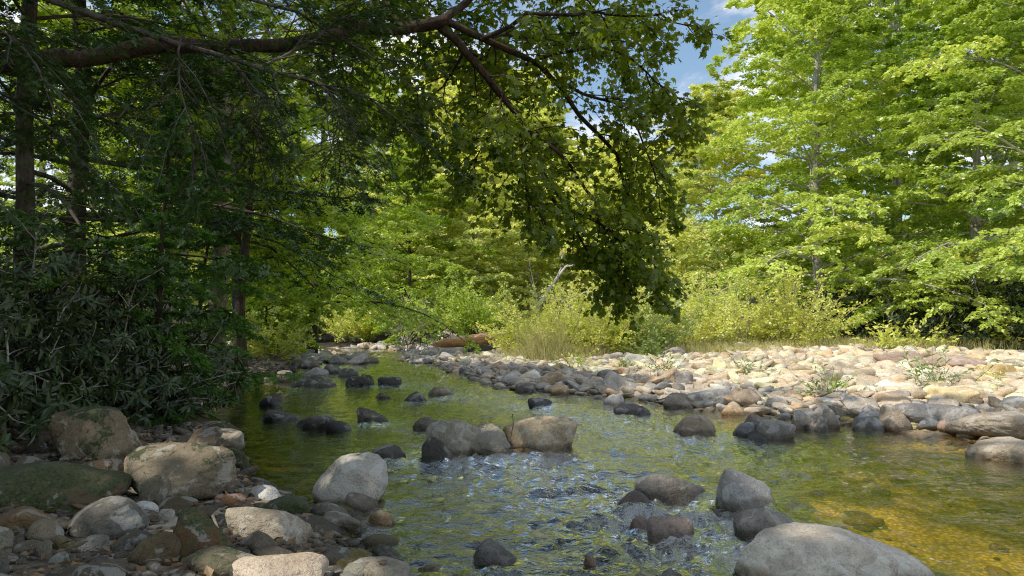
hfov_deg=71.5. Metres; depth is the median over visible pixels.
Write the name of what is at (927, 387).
cobble
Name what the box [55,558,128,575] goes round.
cobble
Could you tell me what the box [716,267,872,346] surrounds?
willow shrub
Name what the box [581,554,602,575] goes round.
river rock
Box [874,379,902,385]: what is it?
cobble
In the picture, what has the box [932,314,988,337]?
dry weed
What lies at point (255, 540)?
cobble
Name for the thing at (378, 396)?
river rock
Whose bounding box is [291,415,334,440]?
river rock
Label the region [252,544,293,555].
cobble
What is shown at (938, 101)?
beech tree
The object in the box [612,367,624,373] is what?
cobble
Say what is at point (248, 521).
boulder
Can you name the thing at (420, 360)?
cobble
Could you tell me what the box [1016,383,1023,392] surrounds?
cobble
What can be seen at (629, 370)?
cobble
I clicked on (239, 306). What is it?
birch tree
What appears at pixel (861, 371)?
river rock
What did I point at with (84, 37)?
hemlock tree
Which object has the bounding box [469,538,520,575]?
river rock
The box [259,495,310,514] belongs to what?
river rock
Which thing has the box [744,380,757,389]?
cobble
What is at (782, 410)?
cobble
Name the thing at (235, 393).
rhododendron
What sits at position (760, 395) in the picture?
cobble
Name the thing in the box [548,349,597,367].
bar plant
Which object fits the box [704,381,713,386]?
cobble
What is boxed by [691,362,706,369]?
cobble
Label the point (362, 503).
river rock
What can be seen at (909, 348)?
cobble
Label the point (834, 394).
cobble
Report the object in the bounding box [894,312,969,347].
dry weed
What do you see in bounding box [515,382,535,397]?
river rock
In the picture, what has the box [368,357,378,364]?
river rock
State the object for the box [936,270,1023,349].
rhododendron
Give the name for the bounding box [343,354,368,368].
cobble
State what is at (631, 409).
river rock
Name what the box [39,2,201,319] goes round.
beech tree
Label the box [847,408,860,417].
cobble
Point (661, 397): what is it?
cobble
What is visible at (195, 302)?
ash tree
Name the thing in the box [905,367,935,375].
cobble
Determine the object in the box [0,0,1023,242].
sky
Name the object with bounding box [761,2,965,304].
beech tree
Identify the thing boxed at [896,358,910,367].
cobble
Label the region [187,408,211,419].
cobble
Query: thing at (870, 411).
river rock
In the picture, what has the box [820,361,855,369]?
cobble
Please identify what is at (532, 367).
cobble
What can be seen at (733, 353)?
cobble
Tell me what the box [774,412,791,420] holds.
cobble
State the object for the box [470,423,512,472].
boulder
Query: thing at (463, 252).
ash tree
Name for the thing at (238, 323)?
hemlock sapling
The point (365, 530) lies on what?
cobble
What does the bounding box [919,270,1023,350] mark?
rhododendron
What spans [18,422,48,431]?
cobble
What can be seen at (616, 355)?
river rock
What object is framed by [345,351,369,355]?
cobble
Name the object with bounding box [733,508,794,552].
boulder
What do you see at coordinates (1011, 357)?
cobble
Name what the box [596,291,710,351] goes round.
willow shrub
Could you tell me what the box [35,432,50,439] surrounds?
cobble
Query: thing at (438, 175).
ash tree
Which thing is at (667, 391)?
cobble
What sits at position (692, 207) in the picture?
beech tree
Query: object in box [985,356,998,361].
cobble
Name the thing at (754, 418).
river rock
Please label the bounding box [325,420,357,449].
river rock
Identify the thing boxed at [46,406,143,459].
boulder
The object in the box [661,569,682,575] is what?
river rock
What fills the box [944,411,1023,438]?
boulder
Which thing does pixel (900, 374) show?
cobble
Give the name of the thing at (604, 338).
willow shrub
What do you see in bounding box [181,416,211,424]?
cobble
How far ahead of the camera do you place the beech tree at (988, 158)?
37.53 m
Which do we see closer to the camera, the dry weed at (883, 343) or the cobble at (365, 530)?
the cobble at (365, 530)
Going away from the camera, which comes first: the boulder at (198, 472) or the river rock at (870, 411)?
the boulder at (198, 472)
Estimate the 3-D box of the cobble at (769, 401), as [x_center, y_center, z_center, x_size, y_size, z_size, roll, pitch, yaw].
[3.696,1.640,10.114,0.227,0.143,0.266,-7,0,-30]
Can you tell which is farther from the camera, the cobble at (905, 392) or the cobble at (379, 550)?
the cobble at (905, 392)
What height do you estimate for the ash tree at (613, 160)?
10.480 m
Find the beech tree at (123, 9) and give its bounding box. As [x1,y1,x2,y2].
[0,0,327,320]
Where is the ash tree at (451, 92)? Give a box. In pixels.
[341,30,554,302]
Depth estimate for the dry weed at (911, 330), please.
19.56 m
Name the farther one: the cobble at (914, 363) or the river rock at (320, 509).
the cobble at (914, 363)
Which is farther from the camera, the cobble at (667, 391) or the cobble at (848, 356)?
the cobble at (848, 356)
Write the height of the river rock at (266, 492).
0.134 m
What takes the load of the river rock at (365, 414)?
on the ground at (946, 538)
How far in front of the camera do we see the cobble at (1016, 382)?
9.95 m
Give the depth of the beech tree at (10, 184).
38.18 m
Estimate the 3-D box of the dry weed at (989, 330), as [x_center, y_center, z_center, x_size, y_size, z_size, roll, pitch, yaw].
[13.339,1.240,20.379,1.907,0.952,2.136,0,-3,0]
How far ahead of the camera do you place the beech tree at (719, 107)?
28.30 m
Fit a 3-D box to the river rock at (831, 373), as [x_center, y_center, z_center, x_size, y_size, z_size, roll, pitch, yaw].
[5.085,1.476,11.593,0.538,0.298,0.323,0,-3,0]
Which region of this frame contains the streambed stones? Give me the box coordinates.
[189,376,1019,575]
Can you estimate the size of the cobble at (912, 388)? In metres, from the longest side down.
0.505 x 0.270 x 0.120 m
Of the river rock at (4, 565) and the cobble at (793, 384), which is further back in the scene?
the cobble at (793, 384)
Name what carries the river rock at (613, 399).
on the ground at (946, 538)
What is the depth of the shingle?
29.53 m
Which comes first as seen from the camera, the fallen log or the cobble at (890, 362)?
the cobble at (890, 362)
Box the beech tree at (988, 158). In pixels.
[912,32,1023,292]
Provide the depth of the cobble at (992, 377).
11.02 m
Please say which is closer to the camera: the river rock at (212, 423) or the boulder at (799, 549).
the boulder at (799, 549)
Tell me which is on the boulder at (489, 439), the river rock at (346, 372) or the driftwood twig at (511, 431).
the driftwood twig at (511, 431)
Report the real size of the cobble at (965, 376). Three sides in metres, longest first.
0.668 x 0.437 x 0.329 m
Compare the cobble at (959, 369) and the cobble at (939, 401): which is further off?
the cobble at (959, 369)
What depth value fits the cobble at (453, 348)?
24.97 m
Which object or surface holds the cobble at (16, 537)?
on the ground at (946, 538)
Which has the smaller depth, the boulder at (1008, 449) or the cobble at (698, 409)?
the boulder at (1008, 449)
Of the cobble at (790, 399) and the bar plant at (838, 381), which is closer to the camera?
the cobble at (790, 399)
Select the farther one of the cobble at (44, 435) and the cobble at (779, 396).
the cobble at (779, 396)
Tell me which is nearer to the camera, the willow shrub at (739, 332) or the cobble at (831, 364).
the cobble at (831, 364)
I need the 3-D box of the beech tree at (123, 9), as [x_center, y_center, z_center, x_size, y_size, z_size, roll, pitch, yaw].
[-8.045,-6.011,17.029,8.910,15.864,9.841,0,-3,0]
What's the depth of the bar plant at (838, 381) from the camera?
10.71 m
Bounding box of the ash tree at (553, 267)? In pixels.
[501,149,653,322]
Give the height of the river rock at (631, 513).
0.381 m
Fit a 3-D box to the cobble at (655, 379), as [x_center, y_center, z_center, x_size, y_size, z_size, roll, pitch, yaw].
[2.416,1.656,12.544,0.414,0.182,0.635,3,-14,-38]
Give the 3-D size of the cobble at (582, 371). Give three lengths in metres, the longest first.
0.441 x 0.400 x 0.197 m
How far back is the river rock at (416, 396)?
11.37 m
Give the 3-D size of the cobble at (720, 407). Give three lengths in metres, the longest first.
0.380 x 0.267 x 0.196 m
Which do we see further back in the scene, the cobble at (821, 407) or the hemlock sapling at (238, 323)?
the hemlock sapling at (238, 323)
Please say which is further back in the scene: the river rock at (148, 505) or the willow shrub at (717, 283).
the willow shrub at (717, 283)
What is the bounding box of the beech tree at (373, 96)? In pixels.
[305,48,401,319]
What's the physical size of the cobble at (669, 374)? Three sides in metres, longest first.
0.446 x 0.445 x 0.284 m
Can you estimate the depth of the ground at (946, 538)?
6.32 m
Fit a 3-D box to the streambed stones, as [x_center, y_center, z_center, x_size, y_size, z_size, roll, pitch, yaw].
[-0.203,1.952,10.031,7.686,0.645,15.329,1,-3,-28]
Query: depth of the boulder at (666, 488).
5.24 m
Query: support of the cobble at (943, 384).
on the ground at (946, 538)
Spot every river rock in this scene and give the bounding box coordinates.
[0,506,56,528]
[0,526,13,552]
[0,550,9,573]
[26,517,63,541]
[33,540,51,558]
[47,552,70,567]
[52,535,75,549]
[72,534,109,549]
[81,458,123,471]
[110,530,150,551]
[126,531,180,565]
[136,501,158,512]
[138,474,170,504]
[157,496,197,514]
[158,509,174,520]
[200,420,239,430]
[202,382,229,395]
[214,493,246,505]
[219,428,244,450]
[227,447,249,470]
[248,485,280,499]
[258,394,282,416]
[258,410,301,431]
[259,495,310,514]
[277,370,291,387]
[287,374,339,398]
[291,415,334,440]
[301,357,319,370]
[305,367,328,377]
[312,502,347,515]
[323,511,362,534]
[324,364,341,381]
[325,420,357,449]
[327,565,343,573]
[328,354,347,365]
[338,368,358,384]
[344,492,378,518]
[345,376,374,396]
[357,407,391,438]
[361,374,373,381]
[367,393,392,413]
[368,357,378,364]
[368,510,393,531]
[372,443,405,480]
[377,376,401,394]
[401,392,428,416]
[412,416,438,446]
[421,437,456,479]
[427,387,454,408]
[439,352,454,361]
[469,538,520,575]
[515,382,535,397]
[528,398,553,416]
[549,384,568,398]
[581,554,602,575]
[597,369,618,378]
[600,490,654,534]
[603,352,622,359]
[603,394,623,416]
[613,403,651,428]
[625,515,647,557]
[647,515,693,571]
[654,382,671,389]
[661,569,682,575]
[662,347,684,354]
[663,392,694,411]
[675,371,693,384]
[687,388,729,407]
[719,404,747,422]
[732,422,757,458]
[733,389,760,406]
[744,414,762,422]
[746,429,767,462]
[756,418,795,457]
[791,410,813,438]
[803,416,829,443]
[807,370,842,383]
[821,408,839,436]
[842,368,875,376]
[851,415,874,438]
[858,406,878,419]
[871,417,883,437]
[878,404,912,433]
[895,403,954,423]
[916,418,938,430]
[937,420,948,433]
[939,406,980,421]
[982,364,1016,375]
[999,396,1023,407]
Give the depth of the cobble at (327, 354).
23.71 m
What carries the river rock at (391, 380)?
on the ground at (946, 538)
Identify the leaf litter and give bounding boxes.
[0,368,320,575]
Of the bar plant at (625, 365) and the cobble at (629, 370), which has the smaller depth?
the cobble at (629, 370)
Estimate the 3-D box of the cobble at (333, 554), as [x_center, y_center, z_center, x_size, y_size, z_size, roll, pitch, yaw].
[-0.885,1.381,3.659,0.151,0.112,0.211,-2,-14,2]
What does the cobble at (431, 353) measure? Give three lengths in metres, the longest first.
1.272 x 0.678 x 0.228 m
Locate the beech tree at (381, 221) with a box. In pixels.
[154,0,481,353]
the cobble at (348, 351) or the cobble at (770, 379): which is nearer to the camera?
the cobble at (770, 379)
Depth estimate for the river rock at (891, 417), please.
8.40 m
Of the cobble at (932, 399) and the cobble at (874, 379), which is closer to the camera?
the cobble at (932, 399)
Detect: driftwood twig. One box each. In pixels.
[211,514,218,527]
[508,447,541,450]
[510,414,513,446]
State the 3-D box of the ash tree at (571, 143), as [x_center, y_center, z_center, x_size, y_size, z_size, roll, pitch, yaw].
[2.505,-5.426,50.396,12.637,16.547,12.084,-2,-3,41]
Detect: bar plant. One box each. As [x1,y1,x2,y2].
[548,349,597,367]
[616,354,645,367]
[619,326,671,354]
[639,349,699,374]
[725,350,777,374]
[794,364,858,396]
[827,379,847,387]
[897,339,1000,386]
[984,370,1006,378]
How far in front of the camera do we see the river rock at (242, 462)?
6.11 m
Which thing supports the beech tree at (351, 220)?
on the ground at (946, 538)
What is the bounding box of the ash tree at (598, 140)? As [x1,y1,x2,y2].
[534,129,699,312]
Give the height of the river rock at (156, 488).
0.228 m
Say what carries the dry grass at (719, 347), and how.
on the ground at (946, 538)
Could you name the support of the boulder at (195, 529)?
on the ground at (946, 538)
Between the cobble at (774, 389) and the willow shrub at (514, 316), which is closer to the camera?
the cobble at (774, 389)
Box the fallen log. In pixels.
[430,331,507,347]
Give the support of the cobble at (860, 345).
on the ground at (946, 538)
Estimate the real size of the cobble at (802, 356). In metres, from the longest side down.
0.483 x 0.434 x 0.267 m
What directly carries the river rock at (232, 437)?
on the ground at (946, 538)
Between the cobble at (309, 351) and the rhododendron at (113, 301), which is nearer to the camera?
the rhododendron at (113, 301)
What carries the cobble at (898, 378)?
on the ground at (946, 538)
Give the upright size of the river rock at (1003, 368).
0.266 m
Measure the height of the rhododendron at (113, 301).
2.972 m
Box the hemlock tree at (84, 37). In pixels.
[0,0,397,308]
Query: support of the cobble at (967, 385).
on the ground at (946, 538)
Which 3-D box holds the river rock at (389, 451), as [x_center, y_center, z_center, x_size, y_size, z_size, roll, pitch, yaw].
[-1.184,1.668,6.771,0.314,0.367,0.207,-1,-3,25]
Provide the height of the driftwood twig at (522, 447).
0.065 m
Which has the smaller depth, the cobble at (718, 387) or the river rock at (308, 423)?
the river rock at (308, 423)
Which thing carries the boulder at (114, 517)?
on the ground at (946, 538)
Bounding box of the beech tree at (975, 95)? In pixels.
[774,0,1023,340]
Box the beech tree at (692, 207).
[660,122,735,289]
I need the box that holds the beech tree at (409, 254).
[283,137,505,344]
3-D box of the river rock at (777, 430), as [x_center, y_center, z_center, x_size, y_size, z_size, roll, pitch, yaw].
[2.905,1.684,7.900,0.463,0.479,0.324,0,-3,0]
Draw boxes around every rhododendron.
[0,188,198,423]
[0,243,251,428]
[0,264,133,452]
[5,216,248,375]
[86,306,244,412]
[787,287,903,341]
[843,278,982,344]
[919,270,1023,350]
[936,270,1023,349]
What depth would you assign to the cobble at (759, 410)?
9.72 m
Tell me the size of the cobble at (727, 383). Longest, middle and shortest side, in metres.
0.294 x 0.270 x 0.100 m
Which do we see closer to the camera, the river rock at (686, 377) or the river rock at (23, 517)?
the river rock at (23, 517)
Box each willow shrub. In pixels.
[468,317,589,352]
[487,281,596,343]
[498,278,630,350]
[548,259,704,339]
[550,276,681,354]
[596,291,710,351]
[636,283,771,349]
[664,258,797,342]
[668,261,829,344]
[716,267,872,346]
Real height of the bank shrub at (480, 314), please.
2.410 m
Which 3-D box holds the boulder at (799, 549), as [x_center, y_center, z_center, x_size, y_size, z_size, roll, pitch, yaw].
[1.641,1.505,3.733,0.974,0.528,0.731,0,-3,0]
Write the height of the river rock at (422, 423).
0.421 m
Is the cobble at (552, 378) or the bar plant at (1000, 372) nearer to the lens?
the bar plant at (1000, 372)
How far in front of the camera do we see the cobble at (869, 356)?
14.07 m
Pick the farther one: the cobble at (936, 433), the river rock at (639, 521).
the cobble at (936, 433)
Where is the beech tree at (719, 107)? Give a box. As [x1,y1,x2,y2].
[621,71,807,321]
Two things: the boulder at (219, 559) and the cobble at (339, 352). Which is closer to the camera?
the boulder at (219, 559)
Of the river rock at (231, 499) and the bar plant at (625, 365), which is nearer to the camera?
the river rock at (231, 499)
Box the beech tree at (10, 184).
[0,2,131,305]
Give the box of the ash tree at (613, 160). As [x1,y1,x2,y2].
[538,127,725,311]
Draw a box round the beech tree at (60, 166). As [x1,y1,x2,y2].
[1,0,315,323]
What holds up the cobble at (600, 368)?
on the ground at (946, 538)
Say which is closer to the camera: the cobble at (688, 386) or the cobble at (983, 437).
the cobble at (983, 437)
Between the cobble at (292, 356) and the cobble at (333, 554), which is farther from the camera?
the cobble at (292, 356)
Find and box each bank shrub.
[227,307,326,361]
[264,291,379,340]
[280,294,419,342]
[387,291,450,343]
[399,269,518,334]
[433,285,525,334]
[633,272,734,343]
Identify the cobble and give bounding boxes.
[0,451,9,467]
[4,452,18,456]
[9,568,28,575]
[11,539,40,553]
[14,456,43,464]
[14,534,26,541]
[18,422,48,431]
[26,439,46,450]
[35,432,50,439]
[42,437,53,445]
[55,517,69,530]
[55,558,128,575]
[71,504,86,509]
[142,509,158,518]
[158,562,187,575]
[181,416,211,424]
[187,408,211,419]
[187,427,222,445]
[197,505,217,516]
[213,514,226,528]
[226,478,241,493]
[239,530,276,552]
[249,477,278,488]
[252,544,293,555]
[275,352,300,358]
[278,490,291,494]
[294,513,345,534]
[300,355,322,361]
[301,349,314,354]
[319,350,334,358]
[323,545,350,565]
[328,349,352,353]
[330,348,347,355]
[342,353,368,357]
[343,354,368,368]
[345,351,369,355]
[358,528,377,536]
[372,544,406,562]
[389,358,411,365]
[407,357,433,368]
[424,350,457,355]
[424,353,456,357]
[438,347,457,350]
[480,357,492,363]
[507,356,524,362]
[508,366,528,373]
[519,370,540,379]
[524,365,538,369]
[537,372,563,384]
[571,371,592,372]
[589,395,604,405]
[592,366,615,371]
[602,370,627,390]
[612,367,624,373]
[622,368,639,373]
[625,353,644,363]
[627,381,640,390]
[635,376,664,383]
[644,381,655,389]
[656,395,667,399]
[659,368,680,381]
[664,388,679,394]
[684,384,692,388]
[688,408,702,413]
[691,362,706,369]
[693,382,707,389]
[700,385,724,390]
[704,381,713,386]
[712,358,732,368]
[716,403,725,410]
[722,368,745,373]
[722,381,739,387]
[723,394,733,402]
[727,350,746,356]
[728,370,739,378]
[730,354,751,361]
[730,360,753,365]
[740,384,757,390]
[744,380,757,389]
[744,407,771,416]
[748,376,775,382]
[752,351,765,355]
[754,382,780,388]
[755,390,764,400]
[762,388,784,392]
[763,398,782,405]
[765,391,783,397]
[769,359,790,366]
[772,378,787,384]
[772,394,787,400]
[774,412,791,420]
[778,380,802,388]
[778,407,791,413]
[780,390,803,400]
[782,370,808,378]
[786,396,803,403]
[791,348,803,353]
[791,402,809,409]
[791,411,819,418]
[793,385,814,390]
[795,373,811,378]
[796,353,808,359]
[801,389,827,396]
[803,381,824,389]
[814,397,843,407]
[815,403,831,411]
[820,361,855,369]
[823,390,845,398]
[825,386,847,391]
[827,404,846,415]
[828,352,856,360]
[837,348,873,356]
[839,393,878,408]
[840,421,851,426]
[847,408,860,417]
[850,391,874,396]
[853,344,867,347]
[854,385,870,390]
[855,354,876,362]
[855,375,882,382]
[855,379,876,386]
[864,363,880,368]
[871,393,910,402]
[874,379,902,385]
[876,360,896,365]
[876,373,889,375]
[878,401,901,406]
[880,390,910,395]
[885,386,919,390]
[889,372,911,378]
[891,376,907,380]
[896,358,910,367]
[898,430,931,440]
[900,346,915,350]
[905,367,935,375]
[908,359,927,367]
[920,346,936,357]
[921,431,948,443]
[923,384,937,389]
[925,386,980,402]
[925,394,943,403]
[927,381,949,386]
[930,371,976,381]
[933,398,949,403]
[940,399,958,405]
[951,366,974,374]
[951,379,975,384]
[951,384,969,387]
[952,438,974,448]
[956,386,995,397]
[959,379,977,384]
[975,436,989,442]
[976,374,1000,380]
[982,376,993,380]
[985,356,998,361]
[985,408,1003,411]
[992,355,1023,360]
[1000,375,1023,379]
[1001,358,1023,364]
[1003,404,1019,410]
[1004,383,1017,389]
[1004,392,1023,397]
[1007,351,1022,354]
[1009,378,1023,388]
[1015,360,1023,366]
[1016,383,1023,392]
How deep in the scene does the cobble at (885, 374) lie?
12.24 m
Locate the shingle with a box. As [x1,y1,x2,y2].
[227,329,467,369]
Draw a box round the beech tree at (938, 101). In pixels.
[849,4,1023,297]
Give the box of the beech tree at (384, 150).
[328,71,435,322]
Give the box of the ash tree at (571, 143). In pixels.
[462,90,611,324]
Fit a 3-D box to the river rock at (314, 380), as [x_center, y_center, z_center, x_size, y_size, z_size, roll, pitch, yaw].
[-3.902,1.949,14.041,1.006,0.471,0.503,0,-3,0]
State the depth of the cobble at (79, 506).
4.18 m
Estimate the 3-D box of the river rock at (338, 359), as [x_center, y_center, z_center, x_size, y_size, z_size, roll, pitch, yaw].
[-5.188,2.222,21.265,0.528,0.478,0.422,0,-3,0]
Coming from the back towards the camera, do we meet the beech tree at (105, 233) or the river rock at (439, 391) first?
the beech tree at (105, 233)
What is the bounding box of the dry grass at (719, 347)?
[499,335,1023,360]
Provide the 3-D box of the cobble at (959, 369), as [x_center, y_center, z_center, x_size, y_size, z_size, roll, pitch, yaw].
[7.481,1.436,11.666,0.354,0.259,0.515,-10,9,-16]
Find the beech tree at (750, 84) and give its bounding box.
[718,0,942,309]
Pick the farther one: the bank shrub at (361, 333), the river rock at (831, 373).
the bank shrub at (361, 333)
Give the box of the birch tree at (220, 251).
[2,0,410,374]
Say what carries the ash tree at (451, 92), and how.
on the ground at (946, 538)
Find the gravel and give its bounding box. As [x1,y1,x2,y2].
[422,342,1023,445]
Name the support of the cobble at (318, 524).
on the ground at (946, 538)
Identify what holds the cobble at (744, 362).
on the ground at (946, 538)
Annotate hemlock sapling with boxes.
[66,94,254,428]
[146,147,301,394]
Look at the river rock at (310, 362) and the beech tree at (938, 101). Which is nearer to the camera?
the river rock at (310, 362)
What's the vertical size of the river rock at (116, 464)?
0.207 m
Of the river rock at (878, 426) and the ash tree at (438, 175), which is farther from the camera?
the ash tree at (438, 175)
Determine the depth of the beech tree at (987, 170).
19.72 m
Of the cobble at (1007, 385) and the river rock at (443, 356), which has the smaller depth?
the cobble at (1007, 385)
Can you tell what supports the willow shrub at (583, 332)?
on the ground at (946, 538)
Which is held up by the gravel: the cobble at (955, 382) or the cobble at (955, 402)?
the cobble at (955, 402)
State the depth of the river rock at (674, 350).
18.19 m
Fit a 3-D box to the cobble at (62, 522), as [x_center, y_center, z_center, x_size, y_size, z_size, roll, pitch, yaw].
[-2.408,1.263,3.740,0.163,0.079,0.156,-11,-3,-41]
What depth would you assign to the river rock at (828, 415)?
8.62 m
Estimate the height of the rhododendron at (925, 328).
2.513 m
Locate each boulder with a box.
[0,461,132,511]
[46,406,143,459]
[67,496,149,539]
[124,442,235,500]
[173,507,236,561]
[180,545,253,575]
[225,507,311,543]
[232,552,328,575]
[312,452,387,504]
[353,556,411,575]
[426,419,479,472]
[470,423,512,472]
[503,416,577,470]
[634,474,704,516]
[673,414,715,454]
[715,468,777,541]
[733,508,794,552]
[734,522,934,575]
[872,351,927,364]
[924,354,987,366]
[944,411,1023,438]
[964,437,1023,482]
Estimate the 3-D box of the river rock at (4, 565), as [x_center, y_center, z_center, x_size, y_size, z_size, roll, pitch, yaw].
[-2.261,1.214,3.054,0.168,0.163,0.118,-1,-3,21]
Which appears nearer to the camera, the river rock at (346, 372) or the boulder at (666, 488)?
the boulder at (666, 488)
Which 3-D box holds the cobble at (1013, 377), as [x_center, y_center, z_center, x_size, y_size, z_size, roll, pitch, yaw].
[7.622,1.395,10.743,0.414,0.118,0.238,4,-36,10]
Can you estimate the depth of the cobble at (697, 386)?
11.47 m
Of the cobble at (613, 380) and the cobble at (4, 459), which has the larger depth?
the cobble at (613, 380)
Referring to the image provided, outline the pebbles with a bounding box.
[0,358,373,575]
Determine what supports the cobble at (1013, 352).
on the gravel
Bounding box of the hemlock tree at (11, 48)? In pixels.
[0,0,477,247]
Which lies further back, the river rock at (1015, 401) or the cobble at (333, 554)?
the river rock at (1015, 401)
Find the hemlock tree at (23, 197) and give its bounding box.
[0,0,348,323]
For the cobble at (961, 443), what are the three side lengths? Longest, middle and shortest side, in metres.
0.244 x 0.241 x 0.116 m
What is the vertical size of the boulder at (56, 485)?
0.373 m
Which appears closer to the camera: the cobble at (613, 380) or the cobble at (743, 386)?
the cobble at (743, 386)
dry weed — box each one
[846,311,927,349]
[871,318,944,345]
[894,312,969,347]
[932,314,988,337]
[953,319,1002,342]
[976,309,1023,348]
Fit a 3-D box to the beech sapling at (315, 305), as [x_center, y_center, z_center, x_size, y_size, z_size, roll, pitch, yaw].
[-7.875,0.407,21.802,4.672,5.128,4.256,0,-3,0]
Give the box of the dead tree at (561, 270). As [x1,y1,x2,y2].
[521,239,592,319]
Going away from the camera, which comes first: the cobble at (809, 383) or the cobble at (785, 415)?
the cobble at (785, 415)
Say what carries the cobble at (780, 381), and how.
on the ground at (946, 538)
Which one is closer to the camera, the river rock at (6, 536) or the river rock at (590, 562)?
the river rock at (6, 536)
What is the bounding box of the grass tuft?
[488,313,597,360]
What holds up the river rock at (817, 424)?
on the ground at (946, 538)
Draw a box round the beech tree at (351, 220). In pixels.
[86,4,417,367]
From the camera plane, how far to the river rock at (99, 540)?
3.54 m
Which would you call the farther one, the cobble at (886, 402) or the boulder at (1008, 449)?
the cobble at (886, 402)
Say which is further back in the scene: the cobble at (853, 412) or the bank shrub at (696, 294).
the bank shrub at (696, 294)
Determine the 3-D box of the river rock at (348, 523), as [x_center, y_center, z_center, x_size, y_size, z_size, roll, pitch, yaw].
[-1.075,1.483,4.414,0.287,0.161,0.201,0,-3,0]
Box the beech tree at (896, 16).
[739,0,1023,312]
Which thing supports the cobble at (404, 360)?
on the ground at (946, 538)
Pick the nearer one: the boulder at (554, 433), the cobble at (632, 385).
the boulder at (554, 433)
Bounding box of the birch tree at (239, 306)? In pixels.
[102,0,400,372]
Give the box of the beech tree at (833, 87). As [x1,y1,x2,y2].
[673,0,1023,333]
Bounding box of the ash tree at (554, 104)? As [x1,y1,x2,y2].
[491,55,581,311]
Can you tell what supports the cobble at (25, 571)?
on the ground at (946, 538)
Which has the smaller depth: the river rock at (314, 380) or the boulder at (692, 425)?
the boulder at (692, 425)
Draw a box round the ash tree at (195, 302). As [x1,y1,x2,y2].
[108,102,346,330]
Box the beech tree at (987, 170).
[823,0,1023,336]
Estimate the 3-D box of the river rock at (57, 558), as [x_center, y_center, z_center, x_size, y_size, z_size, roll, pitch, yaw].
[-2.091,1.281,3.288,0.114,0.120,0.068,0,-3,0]
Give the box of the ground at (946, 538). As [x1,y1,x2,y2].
[0,268,1023,575]
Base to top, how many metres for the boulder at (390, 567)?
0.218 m
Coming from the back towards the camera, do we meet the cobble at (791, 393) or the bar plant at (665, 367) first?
the bar plant at (665, 367)
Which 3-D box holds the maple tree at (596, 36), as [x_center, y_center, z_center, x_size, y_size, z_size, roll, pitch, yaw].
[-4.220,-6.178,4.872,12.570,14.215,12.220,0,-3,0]
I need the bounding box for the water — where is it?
[204,347,1023,575]
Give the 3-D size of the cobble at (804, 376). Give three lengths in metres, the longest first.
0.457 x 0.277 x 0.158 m
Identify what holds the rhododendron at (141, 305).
on the ground at (946, 538)
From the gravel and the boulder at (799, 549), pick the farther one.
the gravel
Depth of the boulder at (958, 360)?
13.01 m
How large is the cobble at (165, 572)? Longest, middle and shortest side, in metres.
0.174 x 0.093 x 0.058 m
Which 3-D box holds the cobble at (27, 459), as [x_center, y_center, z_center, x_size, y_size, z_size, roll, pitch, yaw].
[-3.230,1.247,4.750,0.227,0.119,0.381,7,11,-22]
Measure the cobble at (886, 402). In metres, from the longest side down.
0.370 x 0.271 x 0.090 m
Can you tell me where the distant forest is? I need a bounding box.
[0,197,1021,288]
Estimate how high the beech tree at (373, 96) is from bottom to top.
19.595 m
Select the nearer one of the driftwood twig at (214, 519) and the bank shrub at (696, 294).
the driftwood twig at (214, 519)
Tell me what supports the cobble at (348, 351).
on the ground at (946, 538)
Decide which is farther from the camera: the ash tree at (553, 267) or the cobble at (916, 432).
the ash tree at (553, 267)
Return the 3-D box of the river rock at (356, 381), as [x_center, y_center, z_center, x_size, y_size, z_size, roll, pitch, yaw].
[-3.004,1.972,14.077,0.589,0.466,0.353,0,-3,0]
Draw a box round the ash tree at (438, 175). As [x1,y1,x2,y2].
[332,144,519,329]
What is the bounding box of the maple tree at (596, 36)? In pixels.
[0,0,736,339]
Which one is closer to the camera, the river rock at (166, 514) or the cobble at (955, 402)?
the river rock at (166, 514)
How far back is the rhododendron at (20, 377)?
6.04 m
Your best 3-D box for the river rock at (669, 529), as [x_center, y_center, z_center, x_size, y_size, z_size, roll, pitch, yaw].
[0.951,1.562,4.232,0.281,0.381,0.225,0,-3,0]
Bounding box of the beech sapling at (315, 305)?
[202,219,333,354]
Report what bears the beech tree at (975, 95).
on the ground at (946, 538)
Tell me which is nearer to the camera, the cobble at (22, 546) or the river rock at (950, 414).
the cobble at (22, 546)
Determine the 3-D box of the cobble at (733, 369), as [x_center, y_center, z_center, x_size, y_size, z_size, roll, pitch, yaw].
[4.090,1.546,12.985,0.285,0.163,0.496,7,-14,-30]
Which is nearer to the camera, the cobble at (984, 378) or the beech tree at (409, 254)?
the cobble at (984, 378)
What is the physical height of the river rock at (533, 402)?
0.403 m
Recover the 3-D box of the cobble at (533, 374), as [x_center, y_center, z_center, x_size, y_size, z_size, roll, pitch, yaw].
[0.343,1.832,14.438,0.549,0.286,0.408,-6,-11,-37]
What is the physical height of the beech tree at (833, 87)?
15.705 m
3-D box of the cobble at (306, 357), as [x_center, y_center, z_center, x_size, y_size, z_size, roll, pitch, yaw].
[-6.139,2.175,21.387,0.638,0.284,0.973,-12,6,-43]
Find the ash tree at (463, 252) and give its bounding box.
[395,127,549,330]
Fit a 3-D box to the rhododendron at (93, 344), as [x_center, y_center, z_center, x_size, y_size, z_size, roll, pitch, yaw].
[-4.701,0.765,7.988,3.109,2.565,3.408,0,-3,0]
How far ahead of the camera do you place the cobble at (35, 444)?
5.72 m
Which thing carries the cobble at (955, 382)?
on the ground at (946, 538)
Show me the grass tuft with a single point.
(543, 345)

